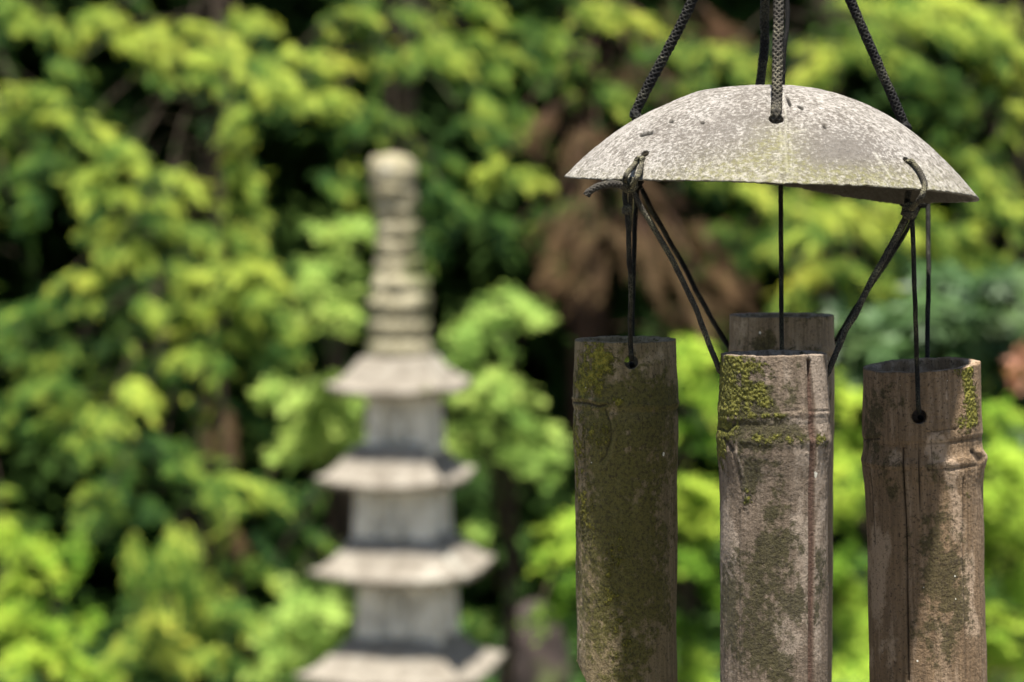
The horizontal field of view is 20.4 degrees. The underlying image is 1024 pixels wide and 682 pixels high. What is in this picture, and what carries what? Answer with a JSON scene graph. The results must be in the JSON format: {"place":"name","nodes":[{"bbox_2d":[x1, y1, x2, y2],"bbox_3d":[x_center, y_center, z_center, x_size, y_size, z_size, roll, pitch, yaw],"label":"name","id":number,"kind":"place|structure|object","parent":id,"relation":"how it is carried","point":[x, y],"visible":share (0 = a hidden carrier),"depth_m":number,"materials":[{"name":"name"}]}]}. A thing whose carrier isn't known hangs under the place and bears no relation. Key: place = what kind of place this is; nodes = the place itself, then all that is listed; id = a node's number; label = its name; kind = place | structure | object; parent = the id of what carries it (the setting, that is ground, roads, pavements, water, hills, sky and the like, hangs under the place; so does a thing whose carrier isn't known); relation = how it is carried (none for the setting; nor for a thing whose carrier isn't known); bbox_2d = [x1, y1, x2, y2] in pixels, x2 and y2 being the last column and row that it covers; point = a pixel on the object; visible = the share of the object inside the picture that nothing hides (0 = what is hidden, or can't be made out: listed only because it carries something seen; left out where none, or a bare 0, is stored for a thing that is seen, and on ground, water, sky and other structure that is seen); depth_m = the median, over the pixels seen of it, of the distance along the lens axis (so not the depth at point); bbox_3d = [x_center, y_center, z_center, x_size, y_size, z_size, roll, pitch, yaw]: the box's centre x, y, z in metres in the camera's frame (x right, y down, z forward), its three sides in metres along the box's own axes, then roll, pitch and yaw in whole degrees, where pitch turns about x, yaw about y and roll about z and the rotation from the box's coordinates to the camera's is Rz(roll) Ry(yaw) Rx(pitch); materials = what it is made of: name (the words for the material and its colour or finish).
{"place":"outdoors","nodes":[
{"label":"outdoors","id":0,"kind":"place"},
{"bbox_2d":[0,580,1023,681],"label":"ground","id":1,"kind":"structure","parent":0,"point":[576,667],"depth_m":8.95,"materials":[{"name":"green plant"}]},
{"bbox_2d":[0,513,121,681],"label":"golden shrub","id":2,"kind":"object","parent":1,"relation":"on","point":[53,630],"visible":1,"depth_m":6.60,"materials":[{"name":"green plant"}]},
{"bbox_2d":[0,0,134,645],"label":"cypress tree","id":3,"kind":"object","parent":1,"relation":"on","point":[32,152],"visible":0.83,"depth_m":8.64,"materials":[{"name":"green plant"}]},
{"bbox_2d":[0,0,179,613],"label":"evergreen tree","id":4,"kind":"object","parent":1,"relation":"on","point":[52,231],"visible":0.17,"depth_m":10.23,"materials":[{"name":"green plant"}]},
{"bbox_2d":[0,0,324,681],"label":"cypress tree","id":5,"kind":"object","parent":1,"relation":"on","point":[199,588],"visible":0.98,"depth_m":8.38,"materials":[{"name":"green plant"}]},
{"bbox_2d":[11,1,348,372],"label":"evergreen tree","id":6,"kind":"object","parent":1,"relation":"on","point":[118,135],"depth_m":11.43,"materials":[{"name":"green plant"}]},
{"bbox_2d":[0,0,537,629],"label":"evergreen tree","id":7,"kind":"object","parent":1,"relation":"on","point":[40,474],"visible":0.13,"depth_m":9.82,"materials":[{"name":"green plant"}]},
{"bbox_2d":[50,3,536,419],"bbox_3d":[-0.742,-2.092,12.493,3.697,6.796,3.648,0,3,0],"label":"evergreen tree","id":8,"kind":"object","parent":1,"relation":"on","point":[481,364],"depth_m":11.35,"materials":[{"name":"green plant"}]},
{"bbox_2d":[237,207,376,681],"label":"japanese maple","id":9,"kind":"object","parent":1,"relation":"on","point":[340,629],"visible":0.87,"depth_m":6.49,"materials":[{"name":"green plant"}]},
{"bbox_2d":[211,0,538,668],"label":"cypress tree","id":10,"kind":"object","parent":1,"relation":"on","point":[399,73],"visible":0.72,"depth_m":8.59,"materials":[{"name":"green plant"}]},
{"bbox_2d":[294,153,505,681],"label":"stone pagoda","id":11,"kind":"object","parent":1,"relation":"on","point":[406,559],"visible":1,"depth_m":5.83,"materials":[{"name":"grey stone"}]},
{"bbox_2d":[435,281,571,681],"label":"japanese maple","id":12,"kind":"object","parent":1,"relation":"on","point":[504,463],"visible":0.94,"depth_m":6.91,"materials":[{"name":"green plant"}]},
{"bbox_2d":[0,557,1023,681],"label":"ground cover","id":13,"kind":"object","parent":1,"relation":"on","point":[115,620],"visible":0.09,"depth_m":8.99,"materials":[{"name":"green plant"}]},
{"bbox_2d":[77,0,988,635],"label":"evergreen tree","id":14,"kind":"object","parent":1,"relation":"on","point":[471,496],"visible":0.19,"depth_m":9.58,"materials":[{"name":"green plant"}]},
{"bbox_2d":[496,600,571,681],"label":"boulder","id":15,"kind":"object","parent":1,"relation":"on","point":[547,658],"visible":0.63,"depth_m":7.54,"materials":[{"name":"stone"}]},
{"bbox_2d":[470,0,760,681],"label":"cypress tree","id":16,"kind":"object","parent":1,"relation":"on","point":[585,282],"visible":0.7,"depth_m":8.71,"materials":[{"name":"green plant"}]},
{"bbox_2d":[515,328,719,681],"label":"golden shrub","id":17,"kind":"object","parent":1,"relation":"on","point":[687,664],"visible":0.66,"depth_m":6.88,"materials":[{"name":"green plant"}]},
{"bbox_2d":[441,0,994,473],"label":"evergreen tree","id":18,"kind":"object","parent":1,"relation":"on","point":[617,258],"depth_m":11.17,"materials":[{"name":"green plant"}]},
{"bbox_2d":[480,0,1023,640],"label":"evergreen tree","id":19,"kind":"object","parent":1,"relation":"on","point":[932,110],"visible":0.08,"depth_m":9.55,"materials":[{"name":"green plant"}]},
{"bbox_2d":[665,0,992,637],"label":"cypress tree","id":20,"kind":"object","parent":1,"relation":"on","point":[815,234],"visible":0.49,"depth_m":8.59,"materials":[{"name":"green plant"}]},
{"bbox_2d":[713,7,1001,544],"bbox_3d":[2.286,-2.071,12.218,3.670,6.825,3.697,0,3,0],"label":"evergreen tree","id":21,"kind":"object","parent":1,"relation":"on","point":[937,55],"depth_m":11.13,"materials":[{"name":"green plant"}]},
{"bbox_2d":[823,257,1023,448],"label":"rhododendron","id":22,"kind":"object","parent":1,"relation":"on","point":[880,335],"visible":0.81,"depth_m":6.93,"materials":[{"name":"green plant"}]},
{"bbox_2d":[832,367,1023,681],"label":"golden shrub","id":23,"kind":"object","parent":1,"relation":"on","point":[997,496],"visible":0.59,"depth_m":6.71,"materials":[{"name":"green plant"}]},
{"bbox_2d":[868,0,1023,681],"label":"cypress tree","id":24,"kind":"object","parent":1,"relation":"on","point":[1014,133],"visible":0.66,"depth_m":8.72,"materials":[{"name":"green plant"}]},
{"bbox_2d":[899,0,1011,600],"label":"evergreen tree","id":25,"kind":"object","parent":1,"relation":"on","point":[1001,241],"visible":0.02,"depth_m":10.46,"materials":[{"name":"green plant"}]},
{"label":"garden crook","id":26,"kind":"object","parent":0,"visible":0},
{"bbox_2d":[564,0,987,681],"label":"wind chime","id":27,"kind":"object","parent":26,"relation":"hanging from","point":[924,458],"visible":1,"depth_m":0.83,"materials":[{"name":"brown wood"}]}
]}

